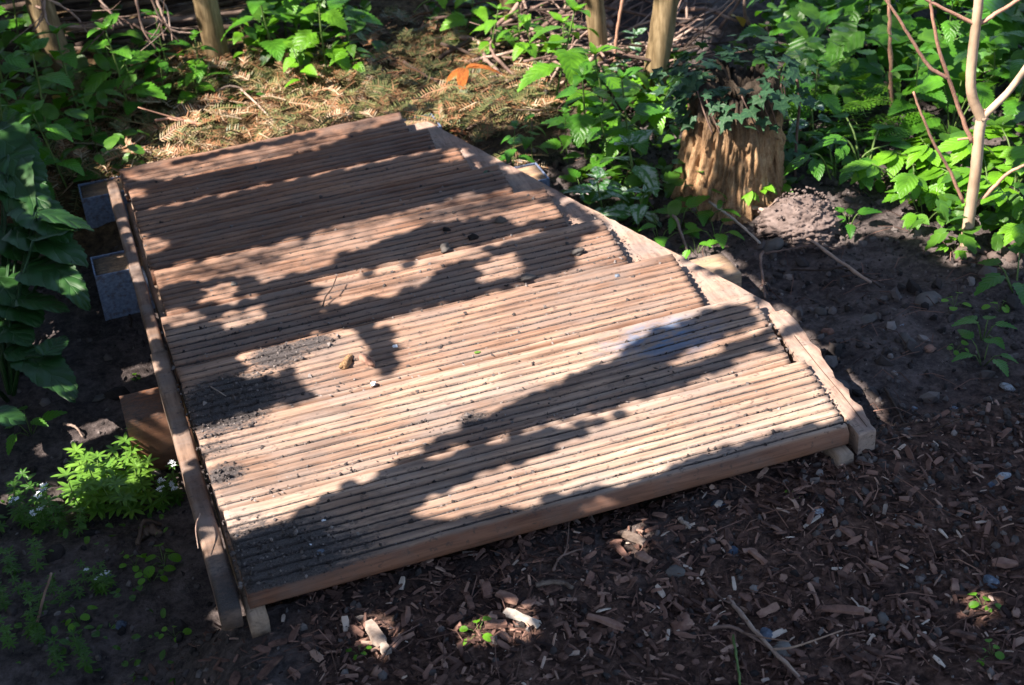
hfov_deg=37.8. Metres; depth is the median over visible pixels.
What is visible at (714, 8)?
stick
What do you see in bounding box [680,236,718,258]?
seedling
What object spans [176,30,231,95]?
nettle plant
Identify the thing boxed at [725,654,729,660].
bark chip
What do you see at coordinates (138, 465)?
woodruff plant
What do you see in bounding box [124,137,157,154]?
twig
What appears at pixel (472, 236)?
soil crumb
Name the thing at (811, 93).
fern plant
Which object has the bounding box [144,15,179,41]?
twig
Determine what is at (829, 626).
bark chip
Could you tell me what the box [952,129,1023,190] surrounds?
elder seedling
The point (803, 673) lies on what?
bark chip
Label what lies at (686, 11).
stick
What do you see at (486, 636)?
seedling
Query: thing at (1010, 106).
nettle plant
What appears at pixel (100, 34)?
twig
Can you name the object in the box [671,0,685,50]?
stick
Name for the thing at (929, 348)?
stone
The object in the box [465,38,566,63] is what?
stick
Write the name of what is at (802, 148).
elder seedling
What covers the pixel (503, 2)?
fence post
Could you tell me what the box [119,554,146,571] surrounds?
seedling
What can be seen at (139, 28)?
twig
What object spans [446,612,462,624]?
wood piece
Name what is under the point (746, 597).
bark chip
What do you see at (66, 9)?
twig
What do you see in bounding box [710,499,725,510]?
fragment
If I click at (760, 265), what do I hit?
twig
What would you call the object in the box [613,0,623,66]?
stick
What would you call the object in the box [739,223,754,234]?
stone
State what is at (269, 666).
wood piece
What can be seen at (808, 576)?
bark chip
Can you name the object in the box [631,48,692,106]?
elder seedling
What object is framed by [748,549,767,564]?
wood piece
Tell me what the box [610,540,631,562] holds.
wood piece
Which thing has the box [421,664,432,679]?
bark chip
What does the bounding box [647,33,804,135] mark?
ivy plant
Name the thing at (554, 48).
twig
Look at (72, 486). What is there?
woodruff plant
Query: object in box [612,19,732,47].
stick
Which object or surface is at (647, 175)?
deadnettle plant
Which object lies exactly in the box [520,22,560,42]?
stick
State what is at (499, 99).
yew sprig
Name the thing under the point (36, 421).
seedling
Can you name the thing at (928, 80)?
hop plant
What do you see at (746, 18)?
stick
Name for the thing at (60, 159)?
yew sprig
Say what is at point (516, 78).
twig
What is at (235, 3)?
stick
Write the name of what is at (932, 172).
elder seedling
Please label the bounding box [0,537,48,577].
woodruff plant
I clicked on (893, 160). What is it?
elder seedling
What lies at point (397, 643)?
bark chip
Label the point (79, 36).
stick
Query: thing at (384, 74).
yew sprig
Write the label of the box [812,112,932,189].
elder seedling
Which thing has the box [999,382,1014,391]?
stone
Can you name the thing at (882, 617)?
stone
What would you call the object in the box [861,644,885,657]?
wood piece
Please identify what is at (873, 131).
fern plant
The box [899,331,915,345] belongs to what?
stone
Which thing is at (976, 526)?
bark chip
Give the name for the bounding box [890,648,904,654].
bark chip
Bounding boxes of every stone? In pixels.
[92,394,105,401]
[370,665,381,676]
[665,565,684,577]
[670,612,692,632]
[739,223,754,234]
[763,237,783,251]
[773,641,791,657]
[814,306,827,315]
[820,328,834,334]
[861,312,877,322]
[877,611,888,625]
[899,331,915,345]
[914,291,941,306]
[924,344,935,352]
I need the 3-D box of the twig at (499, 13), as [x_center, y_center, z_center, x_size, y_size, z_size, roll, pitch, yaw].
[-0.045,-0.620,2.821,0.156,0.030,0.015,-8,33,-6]
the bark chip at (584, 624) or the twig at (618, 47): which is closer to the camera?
the bark chip at (584, 624)
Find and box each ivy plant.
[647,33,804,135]
[784,59,818,176]
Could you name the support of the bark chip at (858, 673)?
on the bark mulch
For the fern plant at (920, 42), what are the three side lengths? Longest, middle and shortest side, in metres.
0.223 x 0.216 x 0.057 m
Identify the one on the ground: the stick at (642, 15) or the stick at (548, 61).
the stick at (642, 15)
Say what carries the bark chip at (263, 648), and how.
on the bark mulch
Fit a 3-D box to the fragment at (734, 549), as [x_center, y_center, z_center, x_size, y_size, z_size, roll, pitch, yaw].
[0.228,0.216,1.555,0.016,0.007,0.011,8,35,17]
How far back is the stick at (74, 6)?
2.79 m
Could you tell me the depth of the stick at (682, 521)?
1.59 m
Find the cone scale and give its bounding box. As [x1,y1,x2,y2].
[494,216,507,222]
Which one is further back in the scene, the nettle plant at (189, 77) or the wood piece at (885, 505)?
the nettle plant at (189, 77)
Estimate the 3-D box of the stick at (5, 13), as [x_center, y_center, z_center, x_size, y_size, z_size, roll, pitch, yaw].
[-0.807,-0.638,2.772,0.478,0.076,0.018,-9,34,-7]
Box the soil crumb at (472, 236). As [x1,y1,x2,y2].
[468,233,478,239]
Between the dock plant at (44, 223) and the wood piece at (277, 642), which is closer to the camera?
the wood piece at (277, 642)
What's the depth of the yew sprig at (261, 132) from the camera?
2.47 m
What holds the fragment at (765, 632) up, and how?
on the bark mulch
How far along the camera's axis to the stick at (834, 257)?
2.11 m
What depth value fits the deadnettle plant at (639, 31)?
2.69 m
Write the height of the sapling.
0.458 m
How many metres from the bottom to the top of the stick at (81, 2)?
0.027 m
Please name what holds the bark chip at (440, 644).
on the bark mulch
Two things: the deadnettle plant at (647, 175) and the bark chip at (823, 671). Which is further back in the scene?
the deadnettle plant at (647, 175)
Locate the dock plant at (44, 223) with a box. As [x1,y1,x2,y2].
[0,121,93,425]
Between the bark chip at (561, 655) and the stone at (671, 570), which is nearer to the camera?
the bark chip at (561, 655)
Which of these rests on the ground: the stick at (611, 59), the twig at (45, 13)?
the stick at (611, 59)
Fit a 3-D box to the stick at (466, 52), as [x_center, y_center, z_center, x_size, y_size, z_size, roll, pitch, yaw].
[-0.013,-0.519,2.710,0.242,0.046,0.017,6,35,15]
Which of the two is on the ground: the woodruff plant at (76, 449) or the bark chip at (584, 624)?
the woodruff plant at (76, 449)
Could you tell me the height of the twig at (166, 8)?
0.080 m
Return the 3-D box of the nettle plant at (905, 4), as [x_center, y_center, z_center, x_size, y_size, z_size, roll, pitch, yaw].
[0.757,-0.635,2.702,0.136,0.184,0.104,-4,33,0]
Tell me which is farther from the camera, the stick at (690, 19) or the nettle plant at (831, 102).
the stick at (690, 19)
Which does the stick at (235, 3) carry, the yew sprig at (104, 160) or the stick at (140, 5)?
the stick at (140, 5)
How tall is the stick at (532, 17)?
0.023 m
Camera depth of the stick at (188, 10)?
2.85 m
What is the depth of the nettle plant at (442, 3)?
2.83 m
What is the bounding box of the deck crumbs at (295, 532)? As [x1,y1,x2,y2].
[117,128,849,591]
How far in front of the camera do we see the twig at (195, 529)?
1.54 m
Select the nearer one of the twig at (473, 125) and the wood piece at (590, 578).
the wood piece at (590, 578)
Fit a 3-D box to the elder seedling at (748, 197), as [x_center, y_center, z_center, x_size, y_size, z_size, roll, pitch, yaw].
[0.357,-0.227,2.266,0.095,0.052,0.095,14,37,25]
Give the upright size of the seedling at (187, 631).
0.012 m
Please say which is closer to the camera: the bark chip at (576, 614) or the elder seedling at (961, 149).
the bark chip at (576, 614)
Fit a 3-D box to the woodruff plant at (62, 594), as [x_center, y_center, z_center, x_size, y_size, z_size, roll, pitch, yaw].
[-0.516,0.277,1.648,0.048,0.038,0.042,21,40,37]
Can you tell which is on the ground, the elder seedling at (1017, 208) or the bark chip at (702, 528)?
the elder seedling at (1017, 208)
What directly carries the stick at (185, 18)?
on the stick at (124, 30)
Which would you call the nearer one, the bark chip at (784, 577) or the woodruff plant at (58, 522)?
the bark chip at (784, 577)
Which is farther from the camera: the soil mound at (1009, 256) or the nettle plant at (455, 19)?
the nettle plant at (455, 19)
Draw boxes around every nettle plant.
[0,0,73,85]
[0,20,51,123]
[0,37,83,145]
[0,81,47,159]
[19,100,84,188]
[22,119,61,199]
[23,23,108,126]
[68,92,121,153]
[80,19,127,98]
[83,13,166,122]
[109,57,151,119]
[138,8,192,83]
[142,47,182,100]
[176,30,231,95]
[177,59,214,104]
[221,0,306,68]
[227,18,262,66]
[233,0,269,39]
[246,0,310,37]
[259,0,326,66]
[274,0,343,27]
[283,40,319,94]
[289,0,361,77]
[299,0,382,44]
[329,30,375,77]
[414,0,477,14]
[440,0,494,35]
[470,2,514,55]
[496,0,542,64]
[497,120,534,166]
[510,14,554,60]
[517,0,604,105]
[518,113,547,157]
[539,11,588,86]
[539,105,589,162]
[541,60,618,157]
[564,42,642,140]
[569,77,607,139]
[582,105,623,173]
[588,66,668,162]
[738,0,793,55]
[764,0,820,44]
[789,53,841,130]
[799,0,841,28]
[821,0,879,23]
[874,1,900,15]
[887,44,946,115]
[899,0,943,12]
[906,0,973,37]
[912,0,996,46]
[962,43,1021,114]
[986,30,1023,130]
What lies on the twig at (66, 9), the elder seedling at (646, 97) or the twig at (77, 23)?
the twig at (77, 23)
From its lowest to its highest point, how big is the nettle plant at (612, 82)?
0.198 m
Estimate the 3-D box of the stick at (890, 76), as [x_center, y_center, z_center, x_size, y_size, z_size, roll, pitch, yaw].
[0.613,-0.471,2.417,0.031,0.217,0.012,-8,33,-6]
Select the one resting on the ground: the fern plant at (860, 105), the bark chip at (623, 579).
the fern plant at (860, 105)
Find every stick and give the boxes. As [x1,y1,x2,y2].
[0,1,25,10]
[0,8,23,17]
[0,38,131,64]
[4,7,246,52]
[5,14,90,29]
[6,12,194,47]
[7,0,98,16]
[11,0,240,33]
[16,0,130,13]
[22,21,197,53]
[28,38,192,66]
[54,0,94,4]
[60,3,304,30]
[63,0,167,16]
[66,24,158,40]
[68,0,190,21]
[75,0,245,31]
[77,3,184,9]
[79,24,241,34]
[131,0,226,18]
[135,519,161,544]
[138,107,202,125]
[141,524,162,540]
[164,0,232,16]
[420,16,551,41]
[422,0,495,14]
[431,0,576,19]
[438,1,532,59]
[440,42,532,67]
[445,0,605,51]
[446,4,579,17]
[452,26,510,83]
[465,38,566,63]
[469,51,556,59]
[470,22,545,82]
[480,39,602,58]
[489,29,512,53]
[489,31,518,77]
[490,1,521,30]
[501,1,550,24]
[514,16,554,35]
[518,2,522,29]
[520,2,576,38]
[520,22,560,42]
[522,0,541,48]
[527,64,627,69]
[531,14,567,49]
[536,579,573,589]
[537,0,631,55]
[539,2,584,55]
[542,30,587,93]
[543,36,573,63]
[544,1,567,60]
[549,0,734,75]
[553,44,644,56]
[556,0,614,19]
[560,15,713,84]
[576,33,714,89]
[582,19,613,30]
[584,1,644,36]
[585,46,641,61]
[587,32,699,55]
[588,39,613,61]
[593,28,698,66]
[600,38,627,60]
[604,5,717,36]
[605,48,646,87]
[607,43,703,71]
[608,11,703,40]
[609,53,767,71]
[611,0,628,16]
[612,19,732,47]
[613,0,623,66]
[625,49,752,71]
[668,1,706,70]
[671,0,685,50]
[674,6,716,37]
[675,0,718,27]
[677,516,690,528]
[680,0,737,22]
[685,0,687,20]
[719,0,740,28]
[743,0,750,25]
[752,200,871,282]
[887,0,893,109]
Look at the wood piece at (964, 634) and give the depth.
1.44 m
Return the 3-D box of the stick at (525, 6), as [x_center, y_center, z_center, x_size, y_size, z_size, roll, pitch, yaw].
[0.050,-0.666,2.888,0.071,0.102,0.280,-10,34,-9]
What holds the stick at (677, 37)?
on the ground
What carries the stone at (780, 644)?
on the ground
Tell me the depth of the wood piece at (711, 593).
1.50 m
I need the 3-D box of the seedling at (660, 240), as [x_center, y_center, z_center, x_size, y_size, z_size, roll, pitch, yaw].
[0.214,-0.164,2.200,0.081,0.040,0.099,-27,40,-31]
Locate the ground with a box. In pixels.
[0,0,1023,684]
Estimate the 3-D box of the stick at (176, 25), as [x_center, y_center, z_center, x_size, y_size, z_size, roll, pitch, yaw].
[-0.744,-0.580,2.823,0.361,0.030,0.022,-9,34,-7]
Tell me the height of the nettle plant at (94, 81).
0.214 m
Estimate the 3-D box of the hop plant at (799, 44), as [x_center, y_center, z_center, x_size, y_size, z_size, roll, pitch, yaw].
[0.545,-0.500,2.595,0.194,0.132,0.273,-1,38,11]
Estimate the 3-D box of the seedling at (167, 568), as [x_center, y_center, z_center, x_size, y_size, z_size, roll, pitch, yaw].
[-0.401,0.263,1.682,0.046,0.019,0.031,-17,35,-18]
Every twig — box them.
[9,5,43,42]
[36,572,52,622]
[39,0,43,27]
[43,0,99,28]
[48,0,120,32]
[63,422,83,437]
[65,18,104,25]
[74,20,114,32]
[81,22,104,53]
[99,0,150,25]
[100,1,120,25]
[117,17,133,28]
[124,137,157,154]
[132,0,166,35]
[135,0,156,48]
[141,0,172,50]
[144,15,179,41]
[145,0,164,44]
[156,0,196,33]
[195,513,200,548]
[215,85,242,91]
[240,88,280,129]
[322,276,336,305]
[403,61,439,81]
[423,4,440,38]
[466,96,572,129]
[467,1,527,23]
[480,17,598,46]
[484,47,589,86]
[493,37,641,82]
[510,0,624,50]
[523,49,640,62]
[533,281,563,287]
[536,11,649,28]
[546,13,569,77]
[551,524,583,571]
[614,4,652,30]
[622,29,701,113]
[629,3,643,49]
[639,22,694,43]
[648,0,711,3]
[659,214,687,249]
[705,579,739,605]
[708,200,760,243]
[708,624,803,683]
[727,595,842,676]
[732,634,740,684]
[759,250,765,298]
[764,245,843,253]
[791,266,892,287]
[883,387,962,452]
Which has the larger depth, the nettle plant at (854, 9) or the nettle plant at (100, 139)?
the nettle plant at (854, 9)
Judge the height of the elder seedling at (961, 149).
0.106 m
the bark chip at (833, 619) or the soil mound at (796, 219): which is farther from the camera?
the soil mound at (796, 219)
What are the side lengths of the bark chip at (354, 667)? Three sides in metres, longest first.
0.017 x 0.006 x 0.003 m
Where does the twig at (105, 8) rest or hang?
on the twig at (66, 9)
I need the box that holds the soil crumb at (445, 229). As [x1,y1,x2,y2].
[443,227,450,231]
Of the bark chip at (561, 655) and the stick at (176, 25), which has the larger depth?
the stick at (176, 25)
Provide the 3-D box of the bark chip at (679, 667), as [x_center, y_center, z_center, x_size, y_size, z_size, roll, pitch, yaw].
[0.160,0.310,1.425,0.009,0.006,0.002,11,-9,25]
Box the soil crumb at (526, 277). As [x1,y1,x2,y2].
[519,274,536,281]
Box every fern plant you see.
[778,63,861,97]
[781,61,896,118]
[818,109,932,144]
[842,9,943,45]
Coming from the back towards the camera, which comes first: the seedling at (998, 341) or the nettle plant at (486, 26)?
the nettle plant at (486, 26)
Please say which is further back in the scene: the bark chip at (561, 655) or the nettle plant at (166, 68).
the nettle plant at (166, 68)
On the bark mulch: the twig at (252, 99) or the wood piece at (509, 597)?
the wood piece at (509, 597)
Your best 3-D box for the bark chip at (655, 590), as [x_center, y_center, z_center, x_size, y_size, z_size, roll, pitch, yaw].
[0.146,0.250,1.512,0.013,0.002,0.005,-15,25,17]
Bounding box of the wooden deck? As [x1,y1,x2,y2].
[78,112,875,637]
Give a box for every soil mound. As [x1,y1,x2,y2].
[747,186,854,252]
[948,234,1023,266]
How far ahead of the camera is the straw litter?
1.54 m
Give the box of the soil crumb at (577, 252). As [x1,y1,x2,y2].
[571,248,584,255]
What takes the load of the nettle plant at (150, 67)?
on the ground
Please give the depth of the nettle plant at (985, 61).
2.37 m
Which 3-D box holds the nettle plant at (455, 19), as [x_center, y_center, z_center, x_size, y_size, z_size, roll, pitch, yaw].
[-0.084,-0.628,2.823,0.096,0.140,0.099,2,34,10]
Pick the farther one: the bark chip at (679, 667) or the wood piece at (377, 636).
the wood piece at (377, 636)
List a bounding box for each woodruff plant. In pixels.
[0,477,33,533]
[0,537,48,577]
[0,567,23,611]
[0,594,48,651]
[7,467,65,535]
[20,572,70,613]
[44,502,89,534]
[45,626,95,672]
[51,432,145,518]
[63,428,132,487]
[65,447,114,521]
[66,559,106,598]
[82,567,116,595]
[108,443,163,519]
[134,459,185,512]
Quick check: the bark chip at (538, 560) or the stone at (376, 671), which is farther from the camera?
the bark chip at (538, 560)
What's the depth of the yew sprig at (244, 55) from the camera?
2.72 m
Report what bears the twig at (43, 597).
on the ground
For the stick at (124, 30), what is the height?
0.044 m
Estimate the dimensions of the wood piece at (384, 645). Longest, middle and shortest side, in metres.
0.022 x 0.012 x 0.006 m
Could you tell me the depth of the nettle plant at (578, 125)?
2.35 m
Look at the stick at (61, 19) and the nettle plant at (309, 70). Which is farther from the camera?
the stick at (61, 19)
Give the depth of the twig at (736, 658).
1.43 m
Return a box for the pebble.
[440,242,450,252]
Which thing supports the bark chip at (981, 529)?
on the bark mulch
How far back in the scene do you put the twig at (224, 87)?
2.63 m
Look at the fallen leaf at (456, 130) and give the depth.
2.50 m
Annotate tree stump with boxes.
[663,59,786,224]
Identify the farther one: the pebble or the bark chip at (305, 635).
the pebble
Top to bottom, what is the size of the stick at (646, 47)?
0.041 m
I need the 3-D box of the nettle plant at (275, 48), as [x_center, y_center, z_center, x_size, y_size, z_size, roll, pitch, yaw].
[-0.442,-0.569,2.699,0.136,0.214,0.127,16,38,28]
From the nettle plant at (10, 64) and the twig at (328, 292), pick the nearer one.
the twig at (328, 292)
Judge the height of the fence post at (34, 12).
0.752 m
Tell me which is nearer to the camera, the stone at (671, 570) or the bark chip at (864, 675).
the bark chip at (864, 675)
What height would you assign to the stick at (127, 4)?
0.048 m
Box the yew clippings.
[8,5,565,213]
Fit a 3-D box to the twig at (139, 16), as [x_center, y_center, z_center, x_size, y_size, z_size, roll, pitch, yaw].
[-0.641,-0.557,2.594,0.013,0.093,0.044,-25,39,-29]
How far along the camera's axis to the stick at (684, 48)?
2.55 m
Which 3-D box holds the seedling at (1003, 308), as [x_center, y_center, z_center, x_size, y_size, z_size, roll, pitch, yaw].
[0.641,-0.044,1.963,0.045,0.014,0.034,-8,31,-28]
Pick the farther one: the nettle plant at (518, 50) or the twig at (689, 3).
the twig at (689, 3)
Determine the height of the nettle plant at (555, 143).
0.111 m
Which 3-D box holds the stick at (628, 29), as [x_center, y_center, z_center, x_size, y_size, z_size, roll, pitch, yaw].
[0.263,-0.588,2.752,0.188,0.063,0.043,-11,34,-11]
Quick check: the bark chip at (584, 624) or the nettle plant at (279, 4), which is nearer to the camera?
the bark chip at (584, 624)
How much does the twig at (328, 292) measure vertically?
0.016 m
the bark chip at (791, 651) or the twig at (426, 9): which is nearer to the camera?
the bark chip at (791, 651)
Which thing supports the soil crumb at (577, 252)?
on the wooden deck
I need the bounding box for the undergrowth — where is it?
[0,0,1023,682]
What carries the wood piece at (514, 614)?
on the bark mulch
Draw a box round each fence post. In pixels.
[25,0,80,92]
[193,0,231,65]
[496,0,522,26]
[584,0,609,62]
[640,0,678,96]
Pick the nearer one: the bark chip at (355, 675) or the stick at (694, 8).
the bark chip at (355, 675)
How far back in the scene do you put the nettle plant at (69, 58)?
2.49 m
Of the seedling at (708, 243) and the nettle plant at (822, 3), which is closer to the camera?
the seedling at (708, 243)
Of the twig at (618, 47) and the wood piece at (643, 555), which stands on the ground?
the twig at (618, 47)
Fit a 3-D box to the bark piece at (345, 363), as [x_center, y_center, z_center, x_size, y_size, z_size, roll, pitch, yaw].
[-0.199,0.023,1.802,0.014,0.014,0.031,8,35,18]
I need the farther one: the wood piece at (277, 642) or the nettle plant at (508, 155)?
the nettle plant at (508, 155)
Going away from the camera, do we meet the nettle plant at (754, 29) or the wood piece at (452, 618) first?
the wood piece at (452, 618)
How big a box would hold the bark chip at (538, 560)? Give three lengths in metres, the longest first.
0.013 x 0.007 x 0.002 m
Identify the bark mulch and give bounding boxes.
[108,393,1023,684]
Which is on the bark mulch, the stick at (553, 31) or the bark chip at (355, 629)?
the bark chip at (355, 629)
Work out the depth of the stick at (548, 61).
2.64 m
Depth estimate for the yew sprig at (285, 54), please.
2.71 m
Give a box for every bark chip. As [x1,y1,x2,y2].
[229,670,240,684]
[255,645,270,652]
[288,667,300,678]
[301,633,311,637]
[340,673,357,677]
[346,664,363,671]
[348,624,364,636]
[354,642,366,646]
[391,636,402,648]
[402,631,414,640]
[411,665,423,673]
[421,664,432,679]
[423,626,435,630]
[435,674,447,684]
[437,642,446,653]
[465,675,472,681]
[488,611,497,619]
[492,611,509,619]
[510,628,521,632]
[521,597,536,608]
[532,558,543,562]
[558,652,568,659]
[563,621,572,637]
[571,611,580,617]
[576,622,588,626]
[589,649,593,656]
[590,632,601,643]
[591,627,607,635]
[606,594,611,601]
[606,607,616,613]
[616,641,625,647]
[619,575,632,582]
[639,601,647,611]
[643,525,658,532]
[646,638,658,651]
[651,588,662,592]
[675,664,683,669]
[691,659,699,664]
[697,527,708,530]
[700,555,715,557]
[721,539,731,549]
[724,527,733,542]
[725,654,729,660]
[738,592,752,601]
[773,530,787,533]
[779,573,787,581]
[785,656,794,662]
[786,649,795,654]
[791,609,802,621]
[797,671,807,675]
[801,573,813,580]
[817,667,829,680]
[825,615,838,624]
[826,620,833,630]
[839,525,855,537]
[842,562,853,573]
[849,669,865,677]
[862,673,873,680]
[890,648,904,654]
[926,608,930,618]
[965,645,986,653]
[972,521,980,529]
[979,520,994,532]
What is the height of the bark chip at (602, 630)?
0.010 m
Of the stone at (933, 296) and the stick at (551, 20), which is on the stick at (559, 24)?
the stick at (551, 20)
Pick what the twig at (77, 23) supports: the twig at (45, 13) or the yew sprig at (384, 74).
the twig at (45, 13)
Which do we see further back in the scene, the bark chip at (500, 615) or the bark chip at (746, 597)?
the bark chip at (746, 597)
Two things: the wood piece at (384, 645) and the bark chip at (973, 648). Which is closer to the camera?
the bark chip at (973, 648)
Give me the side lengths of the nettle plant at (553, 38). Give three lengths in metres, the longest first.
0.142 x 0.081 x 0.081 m
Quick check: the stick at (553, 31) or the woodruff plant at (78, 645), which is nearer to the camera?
the woodruff plant at (78, 645)
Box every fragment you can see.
[115,620,126,629]
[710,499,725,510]
[724,546,737,554]
[760,627,772,642]
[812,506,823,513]
[983,574,999,587]
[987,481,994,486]
[995,472,1010,479]
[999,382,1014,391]
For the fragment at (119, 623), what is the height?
0.006 m
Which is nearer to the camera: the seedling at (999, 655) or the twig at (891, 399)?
the seedling at (999, 655)
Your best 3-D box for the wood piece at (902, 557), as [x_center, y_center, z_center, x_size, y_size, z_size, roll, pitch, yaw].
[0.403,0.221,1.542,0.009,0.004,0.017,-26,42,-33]
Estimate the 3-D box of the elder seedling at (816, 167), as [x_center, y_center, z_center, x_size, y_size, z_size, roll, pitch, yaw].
[0.507,-0.270,2.299,0.173,0.083,0.215,23,42,35]
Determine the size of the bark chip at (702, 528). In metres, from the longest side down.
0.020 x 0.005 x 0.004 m
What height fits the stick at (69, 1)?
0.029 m
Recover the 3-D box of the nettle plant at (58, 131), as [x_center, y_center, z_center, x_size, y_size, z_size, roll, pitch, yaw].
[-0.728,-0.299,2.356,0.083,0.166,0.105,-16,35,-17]
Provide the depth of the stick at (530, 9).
2.79 m
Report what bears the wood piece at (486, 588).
on the bark mulch
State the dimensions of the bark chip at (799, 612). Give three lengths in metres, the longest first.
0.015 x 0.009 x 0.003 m
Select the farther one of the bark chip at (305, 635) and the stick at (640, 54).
the stick at (640, 54)
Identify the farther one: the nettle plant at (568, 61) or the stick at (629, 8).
the stick at (629, 8)
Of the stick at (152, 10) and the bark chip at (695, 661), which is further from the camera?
the stick at (152, 10)
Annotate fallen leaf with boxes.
[445,63,501,89]
[450,127,467,136]
[730,14,745,26]
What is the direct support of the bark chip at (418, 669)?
on the bark mulch
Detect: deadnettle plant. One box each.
[563,166,628,221]
[592,129,661,201]
[603,184,661,228]
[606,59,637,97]
[616,28,646,54]
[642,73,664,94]
[787,98,835,150]
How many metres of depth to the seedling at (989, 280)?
1.98 m
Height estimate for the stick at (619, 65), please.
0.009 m
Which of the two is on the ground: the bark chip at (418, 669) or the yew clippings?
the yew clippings
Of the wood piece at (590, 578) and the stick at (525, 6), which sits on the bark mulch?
the wood piece at (590, 578)
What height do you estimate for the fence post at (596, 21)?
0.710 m
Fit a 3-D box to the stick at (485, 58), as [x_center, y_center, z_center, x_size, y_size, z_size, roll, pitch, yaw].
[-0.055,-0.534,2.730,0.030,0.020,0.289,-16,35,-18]
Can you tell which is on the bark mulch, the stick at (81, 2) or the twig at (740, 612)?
the twig at (740, 612)
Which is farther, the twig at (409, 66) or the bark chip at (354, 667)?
the twig at (409, 66)
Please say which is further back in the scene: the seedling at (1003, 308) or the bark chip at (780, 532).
the seedling at (1003, 308)
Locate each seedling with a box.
[5,406,66,454]
[65,605,97,630]
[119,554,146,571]
[134,565,175,584]
[143,543,181,577]
[158,626,191,641]
[346,645,371,659]
[459,616,491,644]
[559,168,600,194]
[586,74,684,161]
[613,175,664,204]
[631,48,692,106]
[632,219,697,246]
[650,195,709,238]
[675,195,739,226]
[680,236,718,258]
[683,210,744,248]
[740,183,782,205]
[782,171,792,191]
[783,121,912,190]
[783,138,832,166]
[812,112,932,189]
[832,207,881,238]
[839,152,966,205]
[871,135,1011,193]
[882,186,964,229]
[900,149,965,210]
[916,152,1023,233]
[934,125,1023,182]
[935,236,980,258]
[941,292,971,310]
[947,340,968,354]
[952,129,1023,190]
[952,315,1016,349]
[952,329,1018,376]
[953,157,1023,223]
[961,185,1023,246]
[968,592,1001,611]
[974,242,1023,304]
[976,639,1004,665]
[981,300,1009,312]
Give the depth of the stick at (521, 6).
2.85 m
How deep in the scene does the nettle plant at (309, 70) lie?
2.62 m
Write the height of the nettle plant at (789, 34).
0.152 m
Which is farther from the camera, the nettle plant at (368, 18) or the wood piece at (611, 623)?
the nettle plant at (368, 18)
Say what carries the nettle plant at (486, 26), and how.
on the ground
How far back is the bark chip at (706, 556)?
1.54 m
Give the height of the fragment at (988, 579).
0.012 m
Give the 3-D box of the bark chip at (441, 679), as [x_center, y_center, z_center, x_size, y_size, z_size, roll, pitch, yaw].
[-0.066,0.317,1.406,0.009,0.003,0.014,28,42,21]
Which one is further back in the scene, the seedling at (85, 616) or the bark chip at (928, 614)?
the seedling at (85, 616)
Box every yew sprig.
[42,141,74,175]
[47,53,83,90]
[57,138,72,158]
[88,151,119,169]
[237,44,251,73]
[254,125,271,141]
[268,39,292,72]
[363,70,391,96]
[489,93,508,105]
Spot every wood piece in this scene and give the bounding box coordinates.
[256,655,282,680]
[268,638,286,647]
[365,619,386,647]
[380,641,391,655]
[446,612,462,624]
[465,594,474,610]
[481,581,492,598]
[484,619,506,628]
[495,590,517,604]
[503,608,541,627]
[543,585,561,595]
[584,571,594,586]
[586,613,625,630]
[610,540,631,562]
[621,531,645,545]
[635,550,652,562]
[708,584,717,597]
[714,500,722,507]
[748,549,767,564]
[756,602,779,617]
[803,513,823,527]
[815,604,863,614]
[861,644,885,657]
[865,558,887,570]
[880,521,898,528]
[882,503,887,514]
[894,551,909,562]
[950,578,959,591]
[950,629,976,640]
[991,557,1018,568]
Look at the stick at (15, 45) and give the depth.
2.83 m
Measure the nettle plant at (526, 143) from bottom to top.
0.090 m
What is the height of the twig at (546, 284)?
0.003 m
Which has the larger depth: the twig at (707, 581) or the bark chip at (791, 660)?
the twig at (707, 581)
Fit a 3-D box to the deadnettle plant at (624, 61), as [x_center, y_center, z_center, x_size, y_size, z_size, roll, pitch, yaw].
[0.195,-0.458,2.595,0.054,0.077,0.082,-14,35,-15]
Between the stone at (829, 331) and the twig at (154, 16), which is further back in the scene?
the twig at (154, 16)
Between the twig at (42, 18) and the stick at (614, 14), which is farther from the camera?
the stick at (614, 14)
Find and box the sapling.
[884,0,1023,245]
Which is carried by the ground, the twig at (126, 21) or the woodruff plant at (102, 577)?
the woodruff plant at (102, 577)
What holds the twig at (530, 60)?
on the ground
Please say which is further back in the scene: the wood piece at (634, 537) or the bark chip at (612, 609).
the wood piece at (634, 537)
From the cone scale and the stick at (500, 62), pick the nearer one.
the cone scale
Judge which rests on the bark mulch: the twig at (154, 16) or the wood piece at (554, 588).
the wood piece at (554, 588)
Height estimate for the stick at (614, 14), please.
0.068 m
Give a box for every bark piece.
[338,354,352,369]
[358,353,374,366]
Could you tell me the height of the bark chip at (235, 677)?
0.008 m
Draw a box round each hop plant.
[769,14,885,103]
[805,1,955,80]
[822,0,1023,112]
[896,68,1017,138]
[957,0,1023,79]
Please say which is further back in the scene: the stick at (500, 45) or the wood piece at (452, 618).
the stick at (500, 45)
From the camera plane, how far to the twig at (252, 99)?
2.57 m
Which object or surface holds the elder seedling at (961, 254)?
on the soil mound at (1009, 256)
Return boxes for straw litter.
[14,6,1023,684]
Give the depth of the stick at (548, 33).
2.74 m
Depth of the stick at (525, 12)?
2.84 m
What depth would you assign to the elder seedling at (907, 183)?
2.20 m
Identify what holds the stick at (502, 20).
on the stick at (504, 25)
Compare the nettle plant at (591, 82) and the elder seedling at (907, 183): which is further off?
the nettle plant at (591, 82)
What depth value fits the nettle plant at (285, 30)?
2.84 m

